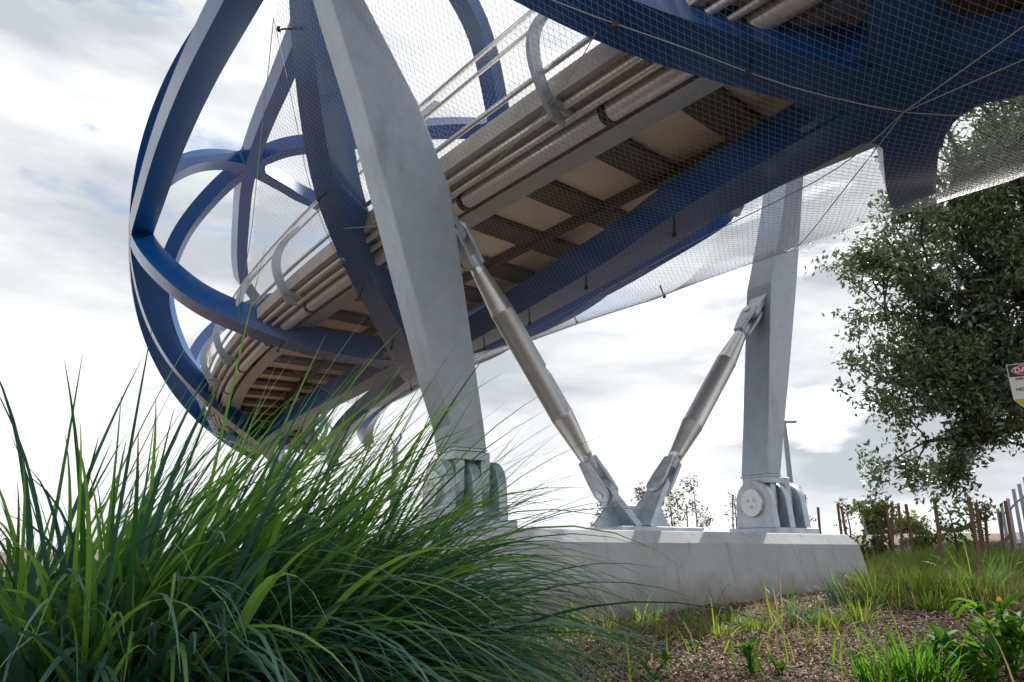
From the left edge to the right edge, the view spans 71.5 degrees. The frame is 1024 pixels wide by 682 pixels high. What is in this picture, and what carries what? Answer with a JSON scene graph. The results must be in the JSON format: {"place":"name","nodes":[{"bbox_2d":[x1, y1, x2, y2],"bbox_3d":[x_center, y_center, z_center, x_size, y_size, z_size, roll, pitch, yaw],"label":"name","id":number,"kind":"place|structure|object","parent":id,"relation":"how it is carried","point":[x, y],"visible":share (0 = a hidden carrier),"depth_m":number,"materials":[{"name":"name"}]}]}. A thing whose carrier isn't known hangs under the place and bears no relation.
{"place":"outdoors","nodes":[
{"label":"outdoors","id":0,"kind":"place"},
{"bbox_2d":[389,436,402,530],"bbox_3d":[-4.902,6.327,29.420,0.515,4.803,0.297,-8,-18,25],"label":"lamp pole","id":1,"kind":"object","parent":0,"point":[393,455],"visible":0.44,"depth_m":29.72,"materials":[{"name":"metal"}]},
{"bbox_2d":[0,532,1023,680],"bbox_3d":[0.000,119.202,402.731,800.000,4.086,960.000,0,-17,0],"label":"ground","id":2,"kind":"structure","parent":0,"point":[993,537],"depth_m":7.29,"materials":[{"name":"soil"}]},
{"bbox_2d":[0,512,184,587],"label":"grass tussock","id":3,"kind":"object","parent":2,"relation":"on","point":[38,582],"depth_m":2.13,"materials":[{"name":"green plant"}]},
{"bbox_2d":[267,439,285,535],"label":"bridge column","id":4,"kind":"structure","parent":2,"relation":"on","point":[280,441],"depth_m":29.18,"materials":[{"name":"metal"}]},
{"bbox_2d":[128,0,1023,468],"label":"footbridge","id":5,"kind":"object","parent":4,"relation":"on","point":[642,138],"visible":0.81,"depth_m":9.36,"materials":[{"name":"blue paint"}]},
{"bbox_2d":[0,246,767,681],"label":"grass tussock","id":6,"kind":"object","parent":2,"relation":"on","point":[278,596],"depth_m":1.56,"materials":[{"name":"green plant"}]},
{"bbox_2d":[1,536,1023,681],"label":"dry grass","id":7,"kind":"structure","parent":2,"relation":"on","point":[882,583],"depth_m":6.57,"materials":[{"name":"green plant"}]},
{"bbox_2d":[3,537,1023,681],"bbox_3d":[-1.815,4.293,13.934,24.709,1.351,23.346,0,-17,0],"label":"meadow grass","id":8,"kind":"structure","parent":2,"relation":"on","point":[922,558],"depth_m":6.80,"materials":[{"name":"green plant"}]},
{"bbox_2d":[556,594,596,630],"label":"grass tuft","id":9,"kind":"object","parent":2,"relation":"on","point":[569,603],"visible":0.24,"depth_m":6.37,"materials":[{"name":"green plant"}]},
{"bbox_2d":[590,497,602,526],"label":"young tree","id":10,"kind":"object","parent":2,"relation":"on","point":[597,513],"visible":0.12,"depth_m":19.41,"materials":[{"name":"green plant"}]},
{"bbox_2d":[589,607,637,637],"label":"grass tuft","id":11,"kind":"object","parent":2,"relation":"on","point":[620,619],"visible":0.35,"depth_m":5.94,"materials":[{"name":"green plant"}]},
{"bbox_2d":[383,527,868,630],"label":"concrete plinth","id":12,"kind":"structure","parent":2,"relation":"on","point":[804,560],"depth_m":7.72,"materials":[{"name":"grey concrete"}]},
{"bbox_2d":[412,459,517,528],"bbox_3d":[-0.504,1.630,7.549,0.840,0.714,0.800,9,-19,-28],"label":"hinge bracket","id":13,"kind":"object","parent":12,"relation":"on","point":[471,467],"visible":0.49,"depth_m":7.36,"materials":[{"name":"metal"}]},
{"bbox_2d":[313,0,489,507],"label":"support leg","id":14,"kind":"object","parent":13,"relation":"on","point":[417,220],"visible":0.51,"depth_m":7.87,"materials":[{"name":"metal"}]},
{"bbox_2d":[455,221,618,503],"bbox_3d":[0.235,0.267,8.399,2.314,3.176,0.284,9,-19,-28],"label":"brace strut","id":15,"kind":"object","parent":14,"relation":"attached to","point":[521,345],"visible":0.85,"depth_m":8.29,"materials":[{"name":"metal"}]},
{"bbox_2d":[590,477,702,531],"bbox_3d":[1.533,1.970,8.667,1.386,0.702,0.720,9,-19,-28],"label":"anchor bracket","id":16,"kind":"object","parent":12,"relation":"on","point":[655,501],"visible":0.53,"depth_m":8.42,"materials":[{"name":"metal"}]},
{"bbox_2d":[730,481,819,533],"bbox_3d":[3.575,2.300,9.791,0.840,0.714,0.800,9,-19,-28],"label":"hinge bracket","id":17,"kind":"object","parent":12,"relation":"on","point":[758,511],"visible":0.88,"depth_m":9.58,"materials":[{"name":"metal"}]},
{"bbox_2d":[741,176,803,508],"bbox_3d":[4.253,-1.069,11.204,2.144,7.551,0.472,9,-19,-28],"label":"support leg","id":18,"kind":"object","parent":17,"relation":"attached to","point":[771,291],"visible":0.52,"depth_m":10.45,"materials":[{"name":"metal"}]},
{"bbox_2d":[646,303,762,496],"bbox_3d":[2.706,0.707,9.747,2.299,2.939,0.285,9,-19,-28],"label":"brace strut","id":19,"kind":"object","parent":18,"relation":"attached to","point":[698,413],"visible":0.9,"depth_m":9.53,"materials":[{"name":"metal"}]},
{"bbox_2d":[631,481,645,503],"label":"young tree","id":20,"kind":"object","parent":2,"relation":"on","point":[639,492],"visible":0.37,"depth_m":19.57,"materials":[{"name":"green plant"}]},
{"bbox_2d":[616,592,665,620],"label":"grass tuft","id":21,"kind":"object","parent":2,"relation":"on","point":[649,616],"visible":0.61,"depth_m":6.92,"materials":[{"name":"green plant"}]},
{"bbox_2d":[634,643,676,679],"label":"weed plant","id":22,"kind":"object","parent":2,"relation":"on","point":[664,653],"visible":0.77,"depth_m":4.00,"materials":[{"name":"green plant"}]},
{"bbox_2d":[662,486,699,526],"bbox_3d":[4.173,4.659,18.406,1.402,1.700,1.027,5,-17,-18],"label":"young tree","id":23,"kind":"object","parent":2,"relation":"on","point":[674,505],"visible":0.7,"depth_m":18.47,"materials":[{"name":"green plant"}]},
{"bbox_2d":[664,597,704,624],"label":"grass tuft","id":24,"kind":"object","parent":2,"relation":"on","point":[687,615],"visible":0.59,"depth_m":6.62,"materials":[{"name":"green plant"}]},
{"bbox_2d":[685,639,700,652],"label":"weed plant","id":25,"kind":"object","parent":2,"relation":"on","point":[688,642],"visible":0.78,"depth_m":4.91,"materials":[{"name":"green plant"}]},
{"bbox_2d":[676,475,715,530],"bbox_3d":[5.121,4.734,19.527,0.997,2.066,0.798,14,-22,-39],"label":"young tree","id":26,"kind":"object","parent":2,"relation":"on","point":[705,522],"visible":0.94,"depth_m":19.51,"materials":[{"name":"green plant"}]},
{"bbox_2d":[682,604,729,623],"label":"grass tuft","id":27,"kind":"object","parent":2,"relation":"on","point":[708,614],"visible":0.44,"depth_m":6.79,"materials":[{"name":"green plant"}]},
{"bbox_2d":[693,611,745,638],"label":"grass tuft","id":28,"kind":"object","parent":2,"relation":"on","point":[722,629],"visible":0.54,"depth_m":5.81,"materials":[{"name":"green plant"}]},
{"bbox_2d":[704,602,750,622],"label":"grass tuft","id":29,"kind":"object","parent":2,"relation":"on","point":[728,618],"visible":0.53,"depth_m":6.70,"materials":[{"name":"green plant"}]},
{"bbox_2d":[724,490,736,528],"bbox_3d":[6.116,4.872,19.405,0.628,1.610,0.392,-6,-18,20],"label":"young tree","id":30,"kind":"object","parent":2,"relation":"on","point":[735,507],"visible":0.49,"depth_m":19.51,"materials":[{"name":"green plant"}]},
{"bbox_2d":[732,495,733,528],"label":"tree stake","id":31,"kind":"object","parent":2,"relation":"on","point":[732,514],"visible":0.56,"depth_m":17.49,"materials":[{"name":"brown wood"}]},
{"bbox_2d":[734,635,765,675],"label":"weed plant","id":32,"kind":"object","parent":2,"relation":"on","point":[747,648],"visible":0.96,"depth_m":3.97,"materials":[{"name":"green plant"}]},
{"bbox_2d":[734,615,772,630],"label":"grass tuft","id":33,"kind":"object","parent":2,"relation":"on","point":[759,625],"visible":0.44,"depth_m":6.18,"materials":[{"name":"green plant"}]},
{"bbox_2d":[743,599,783,614],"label":"grass tuft","id":34,"kind":"object","parent":2,"relation":"on","point":[766,609],"visible":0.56,"depth_m":6.96,"materials":[{"name":"green plant"}]},
{"bbox_2d":[507,585,1023,681],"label":"bark chips","id":35,"kind":"object","parent":2,"relation":"on","point":[798,671],"visible":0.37,"depth_m":5.05,"materials":[{"name":"brown wood"}]},
{"bbox_2d":[765,653,789,677],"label":"weed plant","id":36,"kind":"object","parent":2,"relation":"on","point":[780,665],"visible":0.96,"depth_m":3.94,"materials":[{"name":"green plant"}]},
{"bbox_2d":[749,577,820,626],"bbox_3d":[2.449,2.385,6.512,0.820,0.473,0.729,11,-20,-32],"label":"grass tuft","id":37,"kind":"object","parent":2,"relation":"on","point":[782,606],"visible":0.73,"depth_m":6.54,"materials":[{"name":"green plant"}]},
{"bbox_2d":[783,420,796,483],"bbox_3d":[8.633,4.278,21.683,0.470,3.716,0.180,0,-17,0],"label":"lamp pole","id":38,"kind":"object","parent":2,"relation":"on","point":[787,456],"visible":0.32,"depth_m":21.89,"materials":[{"name":"metal"}]},
{"bbox_2d":[767,594,828,623],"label":"grass tuft","id":39,"kind":"object","parent":2,"relation":"on","point":[806,614],"visible":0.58,"depth_m":6.51,"materials":[{"name":"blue plant"}]},
{"bbox_2d":[799,487,816,521],"bbox_3d":[7.524,4.574,18.478,0.733,1.703,0.584,-8,-18,25],"label":"young tree","id":40,"kind":"object","parent":2,"relation":"on","point":[811,519],"visible":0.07,"depth_m":18.38,"materials":[{"name":"green plant"}]},
{"bbox_2d":[817,507,821,533],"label":"tree stake","id":41,"kind":"object","parent":2,"relation":"on","point":[818,517],"visible":0.46,"depth_m":15.03,"materials":[{"name":"wood"}]},
{"bbox_2d":[809,609,850,627],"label":"grass tuft","id":42,"kind":"object","parent":2,"relation":"on","point":[825,620],"visible":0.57,"depth_m":6.30,"materials":[{"name":"green plant"}]},
{"bbox_2d":[836,503,842,533],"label":"tree stake","id":43,"kind":"object","parent":2,"relation":"on","point":[839,518],"visible":0.56,"depth_m":15.05,"materials":[{"name":"brown wood"}]},
{"bbox_2d":[813,575,866,604],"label":"grass tuft","id":44,"kind":"object","parent":2,"relation":"on","point":[833,599],"visible":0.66,"depth_m":7.48,"materials":[{"name":"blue plant"}]},
{"bbox_2d":[840,506,847,535],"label":"tree stake","id":45,"kind":"object","parent":2,"relation":"on","point":[843,520],"visible":0.56,"depth_m":14.74,"materials":[{"name":"brown wood"}]},
{"bbox_2d":[834,497,857,538],"bbox_3d":[7.749,4.225,16.438,0.654,1.264,0.430,0,-17,0],"label":"young tree","id":46,"kind":"object","parent":2,"relation":"on","point":[843,504],"visible":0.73,"depth_m":16.48,"materials":[{"name":"green plant"}]},
{"bbox_2d":[827,592,883,623],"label":"grass tuft","id":47,"kind":"object","parent":2,"relation":"on","point":[852,612],"visible":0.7,"depth_m":6.34,"materials":[{"name":"green plant"}]},
{"bbox_2d":[857,501,869,534],"bbox_3d":[16.359,8.303,33.004,0.830,1.688,0.830,0,-17,0],"label":"lamp pole","id":48,"kind":"object","parent":2,"relation":"on","point":[865,528],"visible":0.41,"depth_m":32.91,"materials":[{"name":"metal"}]},
{"bbox_2d":[850,528,891,563],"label":"shrub","id":49,"kind":"object","parent":2,"relation":"on","point":[876,541],"visible":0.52,"depth_m":12.41,"materials":[{"name":"green plant"}]},
{"bbox_2d":[852,501,894,534],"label":"shrub","id":50,"kind":"object","parent":2,"relation":"on","point":[870,522],"visible":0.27,"depth_m":32.88,"materials":[{"name":"green plant"}]},
{"bbox_2d":[806,635,941,681],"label":"grass tuft","id":51,"kind":"object","parent":2,"relation":"on","point":[863,673],"visible":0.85,"depth_m":3.87,"materials":[{"name":"green plant"}]},
{"bbox_2d":[843,495,905,554],"bbox_3d":[6.580,3.340,12.623,0.928,1.210,0.899,10,-19,-30],"label":"young tree","id":52,"kind":"object","parent":2,"relation":"on","point":[878,511],"visible":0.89,"depth_m":12.62,"materials":[{"name":"green plant"}]},
{"bbox_2d":[847,571,907,604],"bbox_3d":[3.725,2.495,7.229,0.626,0.415,0.672,0,-17,0],"label":"grass tuft","id":53,"kind":"object","parent":2,"relation":"on","point":[858,580],"visible":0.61,"depth_m":7.22,"materials":[{"name":"green plant"}]},
{"bbox_2d":[844,553,910,580],"bbox_3d":[4.353,2.822,8.702,0.820,0.500,0.793,0,-17,0],"label":"grass tuft","id":54,"kind":"object","parent":2,"relation":"on","point":[872,567],"visible":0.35,"depth_m":8.61,"materials":[{"name":"green plant"}]},
{"bbox_2d":[864,546,893,566],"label":"grass tuft","id":55,"kind":"object","parent":2,"relation":"on","point":[878,554],"visible":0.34,"depth_m":11.56,"materials":[{"name":"green plant"}]},
{"bbox_2d":[876,502,884,555],"bbox_3d":[6.771,3.527,13.036,0.082,1.120,0.042,0,-17,0],"label":"tree stake","id":56,"kind":"object","parent":2,"relation":"on","point":[880,528],"visible":0.26,"depth_m":13.04,"materials":[{"name":"brown wood"}]},
{"bbox_2d":[883,503,895,554],"bbox_3d":[6.579,3.378,12.350,0.083,1.090,0.042,0,-17,0],"label":"tree stake","id":57,"kind":"object","parent":2,"relation":"on","point":[889,526],"visible":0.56,"depth_m":12.38,"materials":[{"name":"brown wood"}]},
{"bbox_2d":[894,536,910,548],"bbox_3d":[6.892,3.544,12.564,0.795,0.243,0.043,13,-21,-38],"label":"hessian tie","id":58,"kind":"object","parent":57,"relation":"attached to","point":[905,543],"visible":0.96,"depth_m":12.56,"materials":[{"name":"fabric"}]},
{"bbox_2d":[890,502,893,555],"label":"tree stake","id":59,"kind":"object","parent":2,"relation":"on","point":[892,525],"visible":0.36,"depth_m":14.05,"materials":[{"name":"brown wood"}]},
{"bbox_2d":[880,545,917,563],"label":"grass tuft","id":60,"kind":"object","parent":2,"relation":"on","point":[902,553],"visible":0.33,"depth_m":11.15,"materials":[{"name":"green plant"}]},
{"bbox_2d":[897,503,904,552],"bbox_3d":[7.508,3.690,13.718,0.096,1.089,0.042,0,-17,0],"label":"tree stake","id":61,"kind":"object","parent":2,"relation":"on","point":[900,529],"visible":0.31,"depth_m":13.73,"materials":[{"name":"brown wood"}]},
{"bbox_2d":[824,612,978,681],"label":"grass tuft","id":62,"kind":"object","parent":2,"relation":"on","point":[919,670],"visible":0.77,"depth_m":3.90,"materials":[{"name":"green plant"}]},
{"bbox_2d":[904,504,914,553],"bbox_3d":[7.198,3.477,12.842,0.050,1.040,0.042,0,-17,0],"label":"tree stake","id":63,"kind":"object","parent":2,"relation":"on","point":[909,525],"visible":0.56,"depth_m":12.87,"materials":[{"name":"brown wood"}]},
{"bbox_2d":[890,510,931,533],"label":"shrub","id":64,"kind":"object","parent":2,"relation":"on","point":[904,520],"visible":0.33,"depth_m":38.23,"materials":[{"name":"green plant"}]},
{"bbox_2d":[804,95,1023,520],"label":"broadleaf tree","id":65,"kind":"object","parent":2,"relation":"on","point":[970,356],"visible":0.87,"depth_m":20.53,"materials":[{"name":"green plant"}]},
{"bbox_2d":[876,553,953,600],"bbox_3d":[4.037,2.356,7.134,0.754,0.571,0.786,-6,-18,20],"label":"grass tuft","id":66,"kind":"object","parent":2,"relation":"on","point":[912,577],"visible":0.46,"depth_m":7.06,"materials":[{"name":"green plant"}]},
{"bbox_2d":[894,518,950,551],"bbox_3d":[8.439,3.973,14.522,0.875,0.864,1.124,15,-22,-40],"label":"shrub","id":67,"kind":"object","parent":2,"relation":"on","point":[921,531],"visible":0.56,"depth_m":14.44,"materials":[{"name":"green plant"}]},
{"bbox_2d":[902,555,946,577],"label":"grass tuft","id":68,"kind":"object","parent":2,"relation":"on","point":[921,569],"visible":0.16,"depth_m":8.43,"materials":[{"name":"green plant"}]},
{"bbox_2d":[901,585,958,612],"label":"grass tuft","id":69,"kind":"object","parent":2,"relation":"on","point":[937,604],"visible":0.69,"depth_m":6.47,"materials":[{"name":"green plant"}]},
{"bbox_2d":[874,632,997,681],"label":"grass tuft","id":70,"kind":"object","parent":2,"relation":"on","point":[941,677],"visible":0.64,"depth_m":3.81,"materials":[{"name":"green plant"}]},
{"bbox_2d":[910,550,963,572],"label":"grass tuft","id":71,"kind":"object","parent":2,"relation":"on","point":[938,562],"visible":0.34,"depth_m":9.41,"materials":[{"name":"green plant"}]},
{"bbox_2d":[933,499,943,560],"bbox_3d":[6.666,3.042,11.093,0.080,1.150,0.042,0,-17,0],"label":"tree stake","id":72,"kind":"object","parent":2,"relation":"on","point":[939,537],"visible":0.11,"depth_m":11.11,"materials":[{"name":"brown wood"}]},
{"bbox_2d":[920,639,956,678],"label":"weed plant","id":73,"kind":"object","parent":2,"relation":"on","point":[937,650],"visible":0.3,"depth_m":4.00,"materials":[{"name":"green plant"}]},
{"bbox_2d":[918,491,973,560],"bbox_3d":[6.840,2.952,11.115,0.699,1.219,0.651,-13,-21,37],"label":"young tree","id":74,"kind":"object","parent":2,"relation":"on","point":[955,537],"visible":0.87,"depth_m":11.12,"materials":[{"name":"green plant"}]},
{"bbox_2d":[922,625,984,681],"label":"weed plant","id":75,"kind":"object","parent":2,"relation":"on","point":[969,638],"visible":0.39,"depth_m":3.96,"materials":[{"name":"green plant"}]},
{"bbox_2d":[929,578,982,606],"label":"grass tuft","id":76,"kind":"object","parent":2,"relation":"on","point":[968,595],"visible":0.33,"depth_m":6.65,"materials":[{"name":"green plant"}]},
{"bbox_2d":[922,571,994,597],"bbox_3d":[4.219,2.359,6.806,0.546,0.345,0.604,5,-17,-15],"label":"grass tuft","id":77,"kind":"object","parent":2,"relation":"on","point":[942,593],"visible":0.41,"depth_m":6.79,"materials":[{"name":"green plant"}]},
{"bbox_2d":[920,537,1014,590],"bbox_3d":[4.448,2.231,6.926,0.876,0.615,0.709,-13,-21,37],"label":"grass tuft","id":78,"kind":"object","parent":2,"relation":"on","point":[963,577],"visible":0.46,"depth_m":6.87,"materials":[{"name":"green plant"}]},
{"bbox_2d":[922,621,1017,681],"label":"weed plant","id":79,"kind":"object","parent":2,"relation":"on","point":[990,648],"visible":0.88,"depth_m":3.87,"materials":[{"name":"green plant"}]},
{"bbox_2d":[966,496,980,559],"bbox_3d":[7.095,2.970,10.906,0.061,1.147,0.042,0,-17,0],"label":"tree stake","id":80,"kind":"object","parent":2,"relation":"on","point":[973,527],"visible":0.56,"depth_m":10.93,"materials":[{"name":"brown wood"}]},
{"bbox_2d":[940,521,970,532],"bbox_3d":[6.884,2.882,11.040,0.475,0.182,0.050,-8,-18,25],"label":"hessian tie","id":81,"kind":"object","parent":80,"relation":"attached to","point":[945,529],"visible":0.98,"depth_m":11.01,"materials":[{"name":"brown fabric"}]},
{"bbox_2d":[953,494,1002,547],"bbox_3d":[8.592,3.404,13.128,0.824,1.100,0.862,-7,-18,21],"label":"young tree","id":82,"kind":"object","parent":2,"relation":"on","point":[986,510],"visible":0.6,"depth_m":13.08,"materials":[{"name":"green plant"}]},
{"bbox_2d":[946,550,1012,599],"bbox_3d":[4.530,2.278,6.913,0.699,0.525,0.643,-8,-18,24],"label":"grass tuft","id":83,"kind":"object","parent":2,"relation":"on","point":[982,574],"visible":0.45,"depth_m":6.79,"materials":[{"name":"green plant"}]},
{"bbox_2d":[974,503,984,558],"bbox_3d":[7.625,3.171,11.577,0.093,1.051,0.042,0,-17,0],"label":"tree stake","id":84,"kind":"object","parent":2,"relation":"on","point":[980,536],"visible":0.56,"depth_m":11.60,"materials":[{"name":"brown wood"}]},
{"bbox_2d":[983,512,989,549],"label":"tree stake","id":85,"kind":"object","parent":2,"relation":"on","point":[986,535],"visible":0.35,"depth_m":13.32,"materials":[{"name":"brown wood"}]},
{"bbox_2d":[983,534,1010,547],"bbox_3d":[8.208,3.373,12.041,1.549,0.242,0.042,14,-21,-39],"label":"hessian tie","id":86,"kind":"object","parent":85,"relation":"attached to","point":[1003,541],"visible":0.98,"depth_m":12.01,"materials":[{"name":"brown fabric"}]},
{"bbox_2d":[950,593,1023,675],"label":"weed plant","id":87,"kind":"object","parent":2,"relation":"on","point":[1012,650],"visible":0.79,"depth_m":4.01,"materials":[{"name":"green plant"}]},
{"bbox_2d":[961,541,1019,569],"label":"grass tuft","id":88,"kind":"object","parent":2,"relation":"on","point":[995,558],"visible":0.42,"depth_m":9.02,"materials":[{"name":"green plant"}]},
{"bbox_2d":[973,561,1020,586],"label":"grass tuft","id":89,"kind":"object","parent":2,"relation":"on","point":[1004,575],"visible":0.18,"depth_m":7.94,"materials":[{"name":"green plant"}]},
{"bbox_2d":[973,546,1023,577],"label":"grass tuft","id":90,"kind":"object","parent":2,"relation":"on","point":[1002,565],"visible":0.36,"depth_m":8.28,"materials":[{"name":"green plant"}]},
{"bbox_2d":[998,512,1004,548],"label":"tree stake","id":91,"kind":"object","parent":2,"relation":"on","point":[1001,526],"visible":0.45,"depth_m":13.35,"materials":[{"name":"brown wood"}]},
{"bbox_2d":[986,609,1023,651],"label":"weed plant","id":92,"kind":"object","parent":2,"relation":"on","point":[1016,617],"visible":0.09,"depth_m":4.70,"materials":[{"name":"green plant"}]},
{"bbox_2d":[1003,501,1013,551],"bbox_3d":[8.800,3.334,12.572,0.072,0.992,0.042,0,-17,0],"label":"tree stake","id":93,"kind":"object","parent":2,"relation":"on","point":[1008,521],"visible":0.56,"depth_m":12.59,"materials":[{"name":"wood"}]},
{"bbox_2d":[996,477,1023,552],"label":"palisade fence","id":94,"kind":"object","parent":2,"relation":"on","point":[1016,501],"visible":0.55,"depth_m":13.65,"materials":[{"name":"metal"}]},
{"bbox_2d":[0,0,1023,551],"label":"sky","id":95,"kind":"structure","parent":0,"point":[81,81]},
{"bbox_2d":[1006,363,1023,406],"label":"warning sign","id":96,"kind":"object","parent":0,"point":[1016,375],"visible":1,"depth_m":8.47,"materials":[{"name":"metal"}]}
]}

